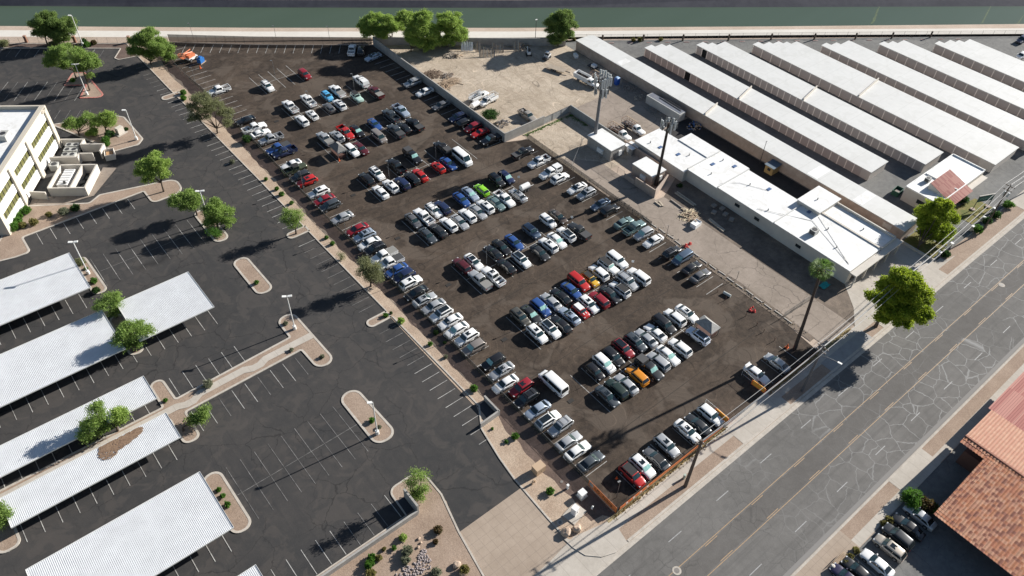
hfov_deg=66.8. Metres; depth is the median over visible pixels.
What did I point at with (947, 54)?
roll up door
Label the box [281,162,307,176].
off road pickup
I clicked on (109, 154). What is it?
dumpster
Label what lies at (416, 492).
broadleaf tree
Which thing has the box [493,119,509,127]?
scrap heap
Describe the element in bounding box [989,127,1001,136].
roll up door
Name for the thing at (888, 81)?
roll up door
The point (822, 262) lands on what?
palm tree
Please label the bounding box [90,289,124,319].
broadleaf tree
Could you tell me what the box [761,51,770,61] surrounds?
roll up door
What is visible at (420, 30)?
broadleaf tree
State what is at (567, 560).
driveway apron
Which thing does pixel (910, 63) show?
roll up door
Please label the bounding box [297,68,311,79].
parked suv
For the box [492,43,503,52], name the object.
leaning boards
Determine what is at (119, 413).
broadleaf tree
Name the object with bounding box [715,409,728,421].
gate banner
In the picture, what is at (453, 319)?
parked car
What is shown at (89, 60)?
broadleaf tree
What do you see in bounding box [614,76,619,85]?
portable toilet
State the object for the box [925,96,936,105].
roll up door
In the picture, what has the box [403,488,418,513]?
retaining wall
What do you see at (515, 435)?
shrub
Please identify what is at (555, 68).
flatbed trailer
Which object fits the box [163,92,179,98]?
gravel bed
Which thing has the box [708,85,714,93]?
roll up door
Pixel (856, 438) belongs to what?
road markings
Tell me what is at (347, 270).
kerb
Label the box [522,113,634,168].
bare dirt
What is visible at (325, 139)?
pickup truck
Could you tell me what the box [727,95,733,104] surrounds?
roll up door
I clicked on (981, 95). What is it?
roll up door
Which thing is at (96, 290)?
shrub
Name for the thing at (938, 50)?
roll up door
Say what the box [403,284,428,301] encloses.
parked car
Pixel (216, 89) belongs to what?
pickup truck
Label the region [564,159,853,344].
concrete alley
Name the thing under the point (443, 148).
pickup truck
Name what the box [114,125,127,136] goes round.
electric cabinet
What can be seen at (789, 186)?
yard asphalt
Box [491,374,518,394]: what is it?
parked car
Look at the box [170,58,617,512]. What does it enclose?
windscreen fence
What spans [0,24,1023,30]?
canal bank
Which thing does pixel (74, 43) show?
kerb
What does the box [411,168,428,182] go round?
parked car
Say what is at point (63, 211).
shrub
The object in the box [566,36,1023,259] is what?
storage yard
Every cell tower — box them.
[593,69,612,133]
[654,117,677,185]
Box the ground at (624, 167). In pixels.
[0,37,1023,575]
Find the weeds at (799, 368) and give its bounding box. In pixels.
[613,228,849,518]
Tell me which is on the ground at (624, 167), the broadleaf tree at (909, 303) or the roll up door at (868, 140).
the broadleaf tree at (909, 303)
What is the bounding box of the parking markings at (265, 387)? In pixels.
[4,49,423,544]
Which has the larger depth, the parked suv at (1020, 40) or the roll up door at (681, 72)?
the parked suv at (1020, 40)
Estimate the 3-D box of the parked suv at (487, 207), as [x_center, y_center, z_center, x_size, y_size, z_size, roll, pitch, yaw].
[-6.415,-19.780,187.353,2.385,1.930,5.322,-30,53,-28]
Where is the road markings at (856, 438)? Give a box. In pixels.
[707,285,1022,575]
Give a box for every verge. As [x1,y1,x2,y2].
[0,34,1022,45]
[607,328,850,522]
[619,206,1023,540]
[840,347,1023,539]
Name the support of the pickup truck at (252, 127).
on the brown car park at (723, 385)
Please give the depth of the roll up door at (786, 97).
226.90 m
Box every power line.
[697,171,1023,436]
[703,176,1023,439]
[703,177,1023,440]
[706,182,1021,444]
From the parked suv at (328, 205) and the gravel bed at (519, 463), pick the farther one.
the parked suv at (328, 205)
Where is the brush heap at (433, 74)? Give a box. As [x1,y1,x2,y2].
[422,69,442,79]
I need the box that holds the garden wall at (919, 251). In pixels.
[901,240,949,261]
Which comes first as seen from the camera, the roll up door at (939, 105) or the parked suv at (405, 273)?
the parked suv at (405, 273)
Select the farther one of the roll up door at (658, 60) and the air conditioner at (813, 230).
the roll up door at (658, 60)
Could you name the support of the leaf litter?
on the carport at (37, 496)
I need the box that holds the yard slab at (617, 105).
[576,80,810,190]
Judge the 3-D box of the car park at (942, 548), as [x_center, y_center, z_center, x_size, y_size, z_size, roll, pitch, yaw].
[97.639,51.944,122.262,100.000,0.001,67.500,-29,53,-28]
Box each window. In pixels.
[0,178,11,202]
[3,192,19,218]
[14,150,29,175]
[21,165,35,188]
[31,121,48,148]
[38,134,54,161]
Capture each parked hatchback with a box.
[305,110,318,120]
[320,90,333,101]
[322,103,335,113]
[430,162,445,173]
[473,184,489,196]
[539,212,556,228]
[571,302,589,319]
[580,270,599,287]
[584,362,604,381]
[1015,51,1023,59]
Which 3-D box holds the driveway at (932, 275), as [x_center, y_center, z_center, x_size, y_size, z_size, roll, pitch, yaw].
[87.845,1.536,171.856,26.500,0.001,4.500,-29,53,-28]
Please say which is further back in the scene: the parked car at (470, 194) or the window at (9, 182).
the parked car at (470, 194)
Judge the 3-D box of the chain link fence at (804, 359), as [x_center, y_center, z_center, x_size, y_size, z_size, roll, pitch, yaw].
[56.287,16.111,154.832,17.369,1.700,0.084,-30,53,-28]
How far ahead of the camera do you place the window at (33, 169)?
185.01 m
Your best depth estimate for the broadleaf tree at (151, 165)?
182.17 m
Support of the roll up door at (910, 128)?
in the storage building at (973, 144)
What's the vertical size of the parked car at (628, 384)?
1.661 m
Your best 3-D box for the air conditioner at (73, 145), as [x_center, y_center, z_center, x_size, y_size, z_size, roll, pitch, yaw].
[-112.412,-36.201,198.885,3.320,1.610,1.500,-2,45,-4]
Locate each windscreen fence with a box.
[167,34,371,44]
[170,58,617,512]
[527,133,651,225]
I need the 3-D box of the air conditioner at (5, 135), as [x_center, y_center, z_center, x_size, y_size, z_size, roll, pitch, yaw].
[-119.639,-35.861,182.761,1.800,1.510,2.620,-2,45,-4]
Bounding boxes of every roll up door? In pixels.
[645,50,649,58]
[650,52,655,61]
[656,56,661,64]
[661,59,666,67]
[667,62,672,71]
[673,65,678,73]
[678,68,684,77]
[690,74,696,83]
[696,47,701,55]
[696,78,702,87]
[702,81,708,90]
[706,52,711,60]
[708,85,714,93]
[712,55,716,63]
[714,88,720,97]
[717,57,722,66]
[720,92,726,101]
[722,60,727,68]
[727,63,732,71]
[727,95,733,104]
[733,66,738,74]
[733,99,739,107]
[738,69,743,77]
[739,102,746,111]
[743,71,749,80]
[746,106,752,115]
[749,75,754,83]
[752,46,761,56]
[752,109,759,119]
[754,77,760,86]
[759,113,766,122]
[760,80,766,89]
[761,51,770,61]
[766,83,772,92]
[766,117,772,126]
[771,55,780,65]
[771,87,777,95]
[772,121,780,130]
[777,89,783,98]
[779,124,786,134]
[780,60,790,70]
[783,92,789,101]
[786,128,794,138]
[789,65,799,75]
[789,95,795,104]
[793,132,801,142]
[795,99,801,107]
[799,70,809,80]
[800,136,808,145]
[801,102,807,111]
[807,105,814,114]
[807,140,815,150]
[809,74,819,85]
[813,108,820,117]
[815,144,823,154]
[819,79,829,90]
[819,112,826,120]
[821,47,830,55]
[822,148,830,158]
[826,115,832,124]
[829,51,838,59]
[829,85,840,95]
[829,152,838,162]
[832,118,839,127]
[837,157,845,166]
[838,55,847,64]
[838,122,845,130]
[839,90,851,101]
[845,125,852,134]
[845,161,853,171]
[848,59,857,68]
[850,95,861,106]
[851,128,858,138]
[852,165,861,175]
[857,64,866,73]
[858,132,865,141]
[860,100,872,111]
[864,135,872,145]
[866,68,876,77]
[871,106,883,117]
[871,139,879,148]
[875,73,885,82]
[877,46,887,55]
[878,143,886,152]
[882,111,895,123]
[884,146,893,155]
[885,77,895,86]
[887,50,897,59]
[892,150,900,159]
[894,117,906,129]
[895,82,905,91]
[896,54,906,63]
[898,153,907,163]
[904,87,915,95]
[905,58,916,68]
[905,123,918,134]
[905,157,914,167]
[913,161,921,171]
[915,63,925,72]
[915,91,925,101]
[917,129,930,140]
[924,67,935,77]
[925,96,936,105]
[928,135,942,146]
[933,45,943,54]
[934,71,945,81]
[935,101,946,110]
[941,141,954,153]
[942,49,953,59]
[944,76,955,86]
[945,106,957,115]
[952,53,963,63]
[953,147,967,158]
[954,80,966,90]
[956,111,968,121]
[961,58,973,67]
[964,85,976,95]
[966,153,979,164]
[967,116,978,126]
[971,62,983,71]
[975,90,986,100]
[978,122,990,131]
[982,66,993,76]
[985,94,997,105]
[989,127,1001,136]
[991,71,1003,81]
[996,99,1008,110]
[1000,132,1013,142]
[1002,75,1014,85]
[1007,104,1020,115]
[1012,80,1023,90]
[1012,138,1023,149]
[1018,109,1023,118]
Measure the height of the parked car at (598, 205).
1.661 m
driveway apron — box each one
[460,488,566,575]
[534,522,630,575]
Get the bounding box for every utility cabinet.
[531,460,545,475]
[562,502,585,524]
[576,488,587,500]
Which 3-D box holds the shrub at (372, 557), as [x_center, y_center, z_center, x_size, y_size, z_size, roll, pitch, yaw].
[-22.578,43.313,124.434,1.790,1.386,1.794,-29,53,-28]
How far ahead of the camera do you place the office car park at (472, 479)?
150.23 m
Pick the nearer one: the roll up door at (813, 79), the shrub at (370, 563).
the shrub at (370, 563)
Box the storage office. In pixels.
[900,153,986,207]
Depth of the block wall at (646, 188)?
194.35 m
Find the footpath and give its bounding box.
[0,332,313,497]
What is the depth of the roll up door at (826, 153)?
207.35 m
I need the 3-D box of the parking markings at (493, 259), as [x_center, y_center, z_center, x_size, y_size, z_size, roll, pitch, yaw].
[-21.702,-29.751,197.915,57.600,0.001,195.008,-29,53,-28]
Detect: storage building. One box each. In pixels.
[576,35,916,239]
[644,44,888,180]
[696,42,943,172]
[751,41,1018,172]
[820,40,1023,150]
[877,40,1023,118]
[932,39,1023,91]
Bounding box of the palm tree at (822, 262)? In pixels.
[793,258,834,349]
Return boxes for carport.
[0,253,90,325]
[0,310,125,407]
[0,376,156,477]
[0,412,180,527]
[25,471,233,575]
[117,272,213,341]
[238,564,262,575]
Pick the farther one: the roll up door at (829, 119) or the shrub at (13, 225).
the roll up door at (829, 119)
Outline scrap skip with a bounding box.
[690,219,701,228]
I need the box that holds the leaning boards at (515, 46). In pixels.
[514,41,520,50]
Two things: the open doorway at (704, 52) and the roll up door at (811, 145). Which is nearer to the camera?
the roll up door at (811, 145)
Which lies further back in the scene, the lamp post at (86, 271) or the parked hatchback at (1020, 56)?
the parked hatchback at (1020, 56)
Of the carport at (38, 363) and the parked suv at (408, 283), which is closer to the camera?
the carport at (38, 363)
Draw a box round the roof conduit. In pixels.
[742,183,848,263]
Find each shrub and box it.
[0,38,9,46]
[9,221,19,231]
[13,217,22,222]
[16,212,23,217]
[18,221,26,227]
[19,205,31,214]
[28,218,38,225]
[44,211,52,216]
[47,41,56,46]
[57,207,68,214]
[69,203,79,211]
[75,257,85,265]
[83,41,90,47]
[83,127,98,136]
[89,277,97,283]
[91,286,100,293]
[101,136,110,141]
[104,128,114,137]
[179,89,185,94]
[201,378,213,388]
[224,501,230,507]
[240,134,251,142]
[364,559,374,568]
[365,569,376,575]
[367,553,375,561]
[375,554,382,560]
[397,317,404,323]
[398,532,406,541]
[400,554,411,565]
[401,544,412,554]
[429,566,441,575]
[432,539,438,544]
[433,525,442,534]
[459,564,469,575]
[469,384,477,391]
[481,108,499,120]
[511,432,518,439]
[545,487,555,495]
[846,553,854,558]
[852,546,860,554]
[879,520,887,526]
[885,515,893,523]
[900,486,924,509]
[917,495,938,512]
[941,249,951,256]
[960,196,969,204]
[973,224,982,233]
[981,217,993,223]
[989,210,1001,219]
[1002,199,1015,207]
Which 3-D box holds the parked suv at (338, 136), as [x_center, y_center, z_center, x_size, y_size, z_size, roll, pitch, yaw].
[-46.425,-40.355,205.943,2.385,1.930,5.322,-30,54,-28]
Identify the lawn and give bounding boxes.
[903,232,944,257]
[954,198,991,223]
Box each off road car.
[350,90,363,103]
[597,256,619,275]
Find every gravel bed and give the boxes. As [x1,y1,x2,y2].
[0,44,133,58]
[0,181,179,259]
[0,315,329,493]
[0,523,16,550]
[56,117,140,149]
[66,73,100,96]
[79,259,103,291]
[111,316,140,352]
[124,42,480,404]
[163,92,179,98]
[197,211,225,239]
[206,474,247,530]
[235,259,269,291]
[288,227,307,236]
[319,475,481,575]
[343,392,390,440]
[368,314,388,324]
[469,392,609,538]
[940,205,1020,259]
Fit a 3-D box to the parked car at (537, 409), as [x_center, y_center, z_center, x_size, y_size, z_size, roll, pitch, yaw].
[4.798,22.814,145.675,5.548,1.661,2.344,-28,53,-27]
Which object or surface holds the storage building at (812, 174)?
on the storage yard at (889, 178)
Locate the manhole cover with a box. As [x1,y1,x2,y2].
[672,566,680,574]
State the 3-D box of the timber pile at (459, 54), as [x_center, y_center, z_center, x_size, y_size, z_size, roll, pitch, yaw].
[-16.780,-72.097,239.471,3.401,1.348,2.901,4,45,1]
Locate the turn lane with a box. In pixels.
[672,262,1023,575]
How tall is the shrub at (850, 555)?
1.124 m
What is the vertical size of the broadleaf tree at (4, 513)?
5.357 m
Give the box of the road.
[597,219,1023,575]
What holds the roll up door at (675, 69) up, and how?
in the storage building at (856, 159)
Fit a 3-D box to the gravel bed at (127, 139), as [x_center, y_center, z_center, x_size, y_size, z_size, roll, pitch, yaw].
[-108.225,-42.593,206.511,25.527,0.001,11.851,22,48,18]
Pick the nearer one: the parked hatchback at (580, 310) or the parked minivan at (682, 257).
the parked hatchback at (580, 310)
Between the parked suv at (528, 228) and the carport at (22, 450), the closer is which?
the carport at (22, 450)
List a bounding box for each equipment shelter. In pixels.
[587,128,625,160]
[624,141,638,155]
[631,157,665,185]
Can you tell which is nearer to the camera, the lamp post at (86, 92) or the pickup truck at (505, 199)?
the pickup truck at (505, 199)
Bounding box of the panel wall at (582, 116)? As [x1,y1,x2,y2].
[570,105,623,141]
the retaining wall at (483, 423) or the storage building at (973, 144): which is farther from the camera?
the storage building at (973, 144)
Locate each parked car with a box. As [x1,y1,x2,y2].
[236,115,255,125]
[249,128,270,138]
[280,158,301,168]
[313,193,335,206]
[331,211,353,224]
[345,222,368,236]
[349,124,364,137]
[353,142,368,155]
[357,236,380,250]
[364,52,381,61]
[367,118,382,129]
[372,185,389,199]
[384,262,408,278]
[396,122,411,134]
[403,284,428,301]
[404,212,422,228]
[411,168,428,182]
[412,292,437,308]
[415,87,433,97]
[418,227,436,244]
[422,298,445,315]
[428,223,447,238]
[432,100,450,110]
[437,312,462,330]
[439,156,456,170]
[443,321,469,338]
[450,214,469,230]
[452,192,470,207]
[461,186,479,201]
[464,253,483,270]
[468,204,487,219]
[470,127,489,138]
[484,245,503,260]
[486,196,505,211]
[488,361,514,381]
[491,239,511,256]
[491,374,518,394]
[496,258,516,275]
[504,234,523,250]
[509,188,527,202]
[520,304,541,324]
[524,399,550,419]
[529,244,550,261]
[540,292,561,311]
[546,232,566,248]
[547,209,567,224]
[549,315,572,334]
[550,287,571,306]
[555,431,582,452]
[557,306,580,326]
[560,281,581,300]
[563,440,591,461]
[567,182,586,194]
[577,450,604,473]
[590,198,610,211]
[594,384,619,408]
[599,285,621,304]
[613,216,633,229]
[613,373,638,396]
[634,328,657,349]
[642,234,663,248]
[642,446,669,471]
[643,323,667,342]
[655,344,680,366]
[673,418,701,444]
[674,304,698,323]
[680,261,701,276]
[683,413,711,437]
[689,268,710,283]
[743,362,770,385]
[763,352,790,373]
[828,562,853,575]
[840,556,870,575]
[859,548,895,575]
[893,512,925,542]
[902,505,937,531]
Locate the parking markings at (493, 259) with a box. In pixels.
[177,45,799,490]
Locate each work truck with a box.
[468,89,488,101]
[479,91,498,107]
[573,69,598,88]
[591,70,608,86]
[607,121,631,140]
[621,115,645,135]
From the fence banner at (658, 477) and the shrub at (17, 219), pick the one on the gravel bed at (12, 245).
the shrub at (17, 219)
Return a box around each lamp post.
[68,15,82,45]
[68,240,89,274]
[71,63,88,94]
[122,109,137,139]
[282,295,296,329]
[367,401,379,434]
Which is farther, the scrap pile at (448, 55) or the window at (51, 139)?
the scrap pile at (448, 55)
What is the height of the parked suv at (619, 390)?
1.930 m
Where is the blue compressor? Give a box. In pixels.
[196,56,205,64]
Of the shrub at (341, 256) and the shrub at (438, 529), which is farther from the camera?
the shrub at (341, 256)
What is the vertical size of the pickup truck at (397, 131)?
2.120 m
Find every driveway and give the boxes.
[724,389,790,442]
[795,531,859,575]
[867,264,946,326]
[890,449,940,491]
[1011,190,1023,208]
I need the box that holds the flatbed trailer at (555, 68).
[546,64,569,72]
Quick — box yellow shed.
[764,159,781,175]
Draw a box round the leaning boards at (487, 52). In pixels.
[479,47,494,56]
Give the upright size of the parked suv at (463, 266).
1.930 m
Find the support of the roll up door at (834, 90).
in the storage building at (973, 144)
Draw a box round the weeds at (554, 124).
[525,114,587,135]
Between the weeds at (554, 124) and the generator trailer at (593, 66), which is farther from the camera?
the generator trailer at (593, 66)
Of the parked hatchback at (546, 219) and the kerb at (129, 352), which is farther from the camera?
the parked hatchback at (546, 219)
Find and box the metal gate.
[544,105,570,123]
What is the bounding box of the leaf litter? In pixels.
[98,427,142,459]
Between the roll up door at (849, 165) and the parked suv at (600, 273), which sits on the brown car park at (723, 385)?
the parked suv at (600, 273)
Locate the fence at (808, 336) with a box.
[609,197,814,340]
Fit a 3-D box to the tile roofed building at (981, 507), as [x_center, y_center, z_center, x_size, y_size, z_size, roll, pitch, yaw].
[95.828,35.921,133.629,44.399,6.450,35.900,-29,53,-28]
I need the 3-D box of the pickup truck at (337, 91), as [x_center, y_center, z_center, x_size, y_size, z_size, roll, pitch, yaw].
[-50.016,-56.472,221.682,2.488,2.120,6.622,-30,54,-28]
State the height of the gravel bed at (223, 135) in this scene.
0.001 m
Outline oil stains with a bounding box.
[289,95,754,461]
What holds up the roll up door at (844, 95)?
in the storage building at (973, 144)
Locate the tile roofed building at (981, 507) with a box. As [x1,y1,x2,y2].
[934,372,1023,575]
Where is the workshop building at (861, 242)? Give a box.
[634,128,902,286]
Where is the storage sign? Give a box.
[970,193,995,210]
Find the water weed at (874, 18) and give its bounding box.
[871,7,879,23]
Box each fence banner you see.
[588,480,616,512]
[619,426,722,509]
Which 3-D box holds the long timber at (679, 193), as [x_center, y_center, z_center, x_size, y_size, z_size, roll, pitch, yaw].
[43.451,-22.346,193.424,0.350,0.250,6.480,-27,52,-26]
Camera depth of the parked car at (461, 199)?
188.46 m
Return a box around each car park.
[0,49,519,575]
[167,43,814,507]
[842,443,1012,575]
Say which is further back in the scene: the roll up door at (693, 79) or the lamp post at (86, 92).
the roll up door at (693, 79)
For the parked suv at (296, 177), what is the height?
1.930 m
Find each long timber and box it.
[671,199,685,210]
[675,192,693,205]
[677,191,695,205]
[708,219,723,231]
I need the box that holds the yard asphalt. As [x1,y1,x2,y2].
[664,118,809,198]
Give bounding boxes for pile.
[440,72,453,78]
[442,51,457,58]
[452,52,462,57]
[646,106,661,113]
[677,206,700,220]
[687,121,701,130]
[687,217,699,224]
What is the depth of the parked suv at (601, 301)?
165.49 m
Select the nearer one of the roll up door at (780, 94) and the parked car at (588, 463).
the parked car at (588, 463)
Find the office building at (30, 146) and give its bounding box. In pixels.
[0,105,62,235]
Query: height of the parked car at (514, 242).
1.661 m
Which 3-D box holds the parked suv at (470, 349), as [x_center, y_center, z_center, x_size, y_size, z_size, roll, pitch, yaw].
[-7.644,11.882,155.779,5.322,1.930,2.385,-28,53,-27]
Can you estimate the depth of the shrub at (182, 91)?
218.76 m
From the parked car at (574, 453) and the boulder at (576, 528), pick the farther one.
the parked car at (574, 453)
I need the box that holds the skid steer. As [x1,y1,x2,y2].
[542,51,550,60]
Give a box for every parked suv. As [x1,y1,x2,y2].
[260,79,274,91]
[289,169,310,182]
[294,115,309,126]
[296,174,318,187]
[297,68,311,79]
[307,185,329,199]
[319,197,340,212]
[329,130,344,142]
[332,99,346,110]
[344,143,359,156]
[353,227,376,243]
[357,46,364,55]
[358,172,374,186]
[363,240,386,256]
[368,166,385,180]
[382,179,399,193]
[392,267,415,283]
[394,176,410,190]
[398,275,422,290]
[403,76,421,87]
[403,172,420,185]
[424,202,442,218]
[429,304,453,322]
[433,200,451,215]
[439,217,457,232]
[448,111,466,123]
[452,257,471,274]
[454,328,479,347]
[456,117,474,128]
[458,208,476,223]
[462,338,486,356]
[463,121,482,133]
[476,199,494,214]
[480,352,506,371]
[488,172,505,187]
[497,169,514,184]
[508,377,534,398]
[509,307,530,326]
[511,250,531,268]
[513,388,539,408]
[521,222,540,239]
[526,323,547,344]
[529,297,551,317]
[534,410,561,430]
[538,237,558,253]
[539,318,561,339]
[547,415,573,437]
[550,172,569,184]
[556,227,576,242]
[567,270,589,292]
[576,186,595,200]
[578,294,599,313]
[588,264,609,281]
[588,291,610,309]
[592,352,615,374]
[599,204,619,216]
[601,345,624,367]
[604,378,628,400]
[605,249,628,269]
[608,281,631,298]
[611,337,634,359]
[615,270,638,291]
[618,461,645,488]
[623,332,647,352]
[624,365,649,387]
[626,267,650,286]
[628,453,656,479]
[633,226,653,240]
[646,351,670,372]
[651,312,676,335]
[652,433,680,458]
[661,245,681,260]
[663,308,686,327]
[667,338,692,358]
[685,326,710,345]
[696,403,723,427]
[872,533,906,563]
[881,522,915,552]
[1015,34,1023,43]
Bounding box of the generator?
[56,169,76,186]
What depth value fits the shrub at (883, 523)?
131.75 m
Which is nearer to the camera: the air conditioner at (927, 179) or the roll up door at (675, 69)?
the air conditioner at (927, 179)
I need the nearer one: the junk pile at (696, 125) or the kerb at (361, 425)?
the kerb at (361, 425)
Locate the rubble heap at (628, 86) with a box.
[617,83,640,93]
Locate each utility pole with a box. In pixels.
[683,436,706,487]
[801,343,841,391]
[982,183,1014,232]
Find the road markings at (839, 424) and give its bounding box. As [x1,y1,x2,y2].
[669,260,1023,575]
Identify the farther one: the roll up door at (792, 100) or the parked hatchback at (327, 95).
the roll up door at (792, 100)
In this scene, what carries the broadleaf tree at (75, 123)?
on the gravel bed at (127, 139)
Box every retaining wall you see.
[320,510,417,575]
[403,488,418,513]
[480,395,499,427]
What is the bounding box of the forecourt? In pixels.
[845,243,936,325]
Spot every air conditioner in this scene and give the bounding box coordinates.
[0,130,10,141]
[49,161,59,170]
[61,152,76,155]
[63,147,79,153]
[65,143,80,150]
[808,226,819,235]
[924,176,931,182]
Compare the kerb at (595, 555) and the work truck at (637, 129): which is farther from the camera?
the work truck at (637, 129)
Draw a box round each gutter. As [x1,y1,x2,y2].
[592,215,1023,575]
[783,338,1023,575]
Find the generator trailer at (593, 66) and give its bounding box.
[587,63,598,69]
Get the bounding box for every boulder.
[453,561,460,568]
[561,527,570,536]
[572,524,580,532]
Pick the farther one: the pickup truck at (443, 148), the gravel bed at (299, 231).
the pickup truck at (443, 148)
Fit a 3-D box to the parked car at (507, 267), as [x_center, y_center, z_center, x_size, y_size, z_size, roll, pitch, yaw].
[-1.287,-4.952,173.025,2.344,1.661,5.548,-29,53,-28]
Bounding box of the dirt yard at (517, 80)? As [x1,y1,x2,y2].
[386,45,628,132]
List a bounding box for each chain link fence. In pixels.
[574,30,1012,38]
[618,421,726,510]
[767,346,819,390]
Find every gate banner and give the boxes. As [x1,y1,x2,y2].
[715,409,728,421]
[751,380,765,392]
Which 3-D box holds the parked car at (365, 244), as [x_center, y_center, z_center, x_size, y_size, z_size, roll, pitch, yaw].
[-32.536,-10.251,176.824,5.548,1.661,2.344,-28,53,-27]
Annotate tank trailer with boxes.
[470,100,479,109]
[518,182,533,192]
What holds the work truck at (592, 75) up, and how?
on the dirt yard at (517, 80)
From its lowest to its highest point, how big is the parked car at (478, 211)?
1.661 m
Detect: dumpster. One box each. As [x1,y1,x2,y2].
[104,148,115,160]
[891,185,903,196]
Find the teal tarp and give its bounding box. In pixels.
[819,281,830,288]
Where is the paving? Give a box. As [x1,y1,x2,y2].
[30,167,115,204]
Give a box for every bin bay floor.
[398,497,413,513]
[478,401,494,417]
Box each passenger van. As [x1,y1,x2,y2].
[452,146,472,166]
[538,370,568,397]
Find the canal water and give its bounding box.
[0,6,1023,27]
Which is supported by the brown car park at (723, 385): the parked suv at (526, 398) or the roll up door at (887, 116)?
the parked suv at (526, 398)
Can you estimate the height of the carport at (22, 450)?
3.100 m
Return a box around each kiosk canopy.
[329,142,347,159]
[694,315,720,337]
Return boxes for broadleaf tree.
[0,499,15,530]
[25,9,60,43]
[41,42,76,78]
[44,15,79,43]
[60,110,101,135]
[61,45,103,90]
[74,398,113,446]
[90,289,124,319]
[95,110,118,129]
[108,318,155,353]
[108,405,132,431]
[125,26,176,64]
[132,149,172,191]
[165,187,206,215]
[182,402,211,431]
[184,88,235,133]
[199,196,238,229]
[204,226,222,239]
[277,207,306,233]
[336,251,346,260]
[354,254,385,286]
[355,10,382,38]
[373,13,405,39]
[394,7,444,52]
[401,465,432,502]
[435,11,469,46]
[541,8,578,46]
[863,265,937,330]
[912,196,961,248]
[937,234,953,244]
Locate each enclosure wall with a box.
[29,191,48,199]
[47,164,99,196]
[49,153,95,163]
[61,139,85,145]
[70,165,85,186]
[80,143,105,158]
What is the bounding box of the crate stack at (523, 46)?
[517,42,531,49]
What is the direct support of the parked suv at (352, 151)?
on the brown car park at (723, 385)
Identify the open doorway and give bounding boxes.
[684,71,690,80]
[701,49,706,58]
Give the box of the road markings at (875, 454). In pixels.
[629,239,1020,575]
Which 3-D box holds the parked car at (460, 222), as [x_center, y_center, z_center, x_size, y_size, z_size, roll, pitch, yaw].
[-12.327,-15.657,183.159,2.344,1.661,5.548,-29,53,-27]
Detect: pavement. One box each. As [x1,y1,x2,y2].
[565,523,626,555]
[609,207,1004,528]
[852,364,1023,546]
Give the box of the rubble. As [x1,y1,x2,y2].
[612,196,805,333]
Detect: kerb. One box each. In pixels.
[0,180,181,261]
[0,314,331,491]
[0,527,20,553]
[7,43,136,59]
[54,115,142,151]
[64,72,102,98]
[78,257,106,293]
[109,314,143,354]
[139,57,176,95]
[161,91,180,99]
[178,97,303,225]
[194,210,227,241]
[204,471,250,532]
[233,257,271,293]
[287,225,309,238]
[308,231,386,310]
[317,476,484,575]
[341,390,393,442]
[366,310,391,326]
[392,316,567,538]
[564,539,627,556]
[627,212,1023,541]
[791,344,1023,575]
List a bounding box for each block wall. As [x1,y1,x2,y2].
[372,37,544,141]
[374,37,565,45]
[624,140,658,163]
[624,173,634,184]
[634,175,667,197]
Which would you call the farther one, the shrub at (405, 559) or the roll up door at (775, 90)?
the roll up door at (775, 90)
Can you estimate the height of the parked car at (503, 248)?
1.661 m
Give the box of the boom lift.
[177,49,197,61]
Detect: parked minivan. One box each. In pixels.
[370,128,387,143]
[671,248,693,265]
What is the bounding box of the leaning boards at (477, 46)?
[475,41,479,51]
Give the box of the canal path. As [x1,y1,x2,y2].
[0,28,1023,37]
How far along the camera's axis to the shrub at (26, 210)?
180.43 m
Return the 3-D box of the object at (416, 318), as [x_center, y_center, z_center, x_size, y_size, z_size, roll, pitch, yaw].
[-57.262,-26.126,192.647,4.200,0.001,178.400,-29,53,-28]
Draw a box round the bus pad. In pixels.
[821,330,873,372]
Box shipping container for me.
[645,93,685,121]
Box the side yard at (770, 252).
[664,178,854,324]
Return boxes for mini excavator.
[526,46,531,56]
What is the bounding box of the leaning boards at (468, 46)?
[461,41,472,50]
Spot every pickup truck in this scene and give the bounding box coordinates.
[207,83,230,96]
[241,122,266,134]
[258,131,283,145]
[265,140,290,155]
[271,144,297,159]
[282,100,298,113]
[300,94,316,107]
[316,131,334,146]
[328,84,345,97]
[335,124,354,140]
[347,44,356,56]
[352,75,369,87]
[367,86,384,99]
[370,246,397,264]
[376,252,404,271]
[382,109,400,122]
[386,158,406,174]
[387,124,405,138]
[391,103,409,117]
[402,145,422,164]
[405,117,424,131]
[413,208,435,225]
[433,141,451,156]
[467,269,492,290]
[480,133,501,146]
[481,266,505,287]
[493,189,515,208]
[511,146,533,159]
[517,108,536,121]
[527,154,550,168]
[538,162,562,179]
[567,222,591,240]
[622,220,645,236]
[633,353,663,381]
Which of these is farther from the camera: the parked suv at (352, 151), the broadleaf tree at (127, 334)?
the parked suv at (352, 151)
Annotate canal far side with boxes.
[0,0,1023,7]
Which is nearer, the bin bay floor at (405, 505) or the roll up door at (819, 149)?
the bin bay floor at (405, 505)
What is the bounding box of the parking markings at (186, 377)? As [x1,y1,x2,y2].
[0,49,486,575]

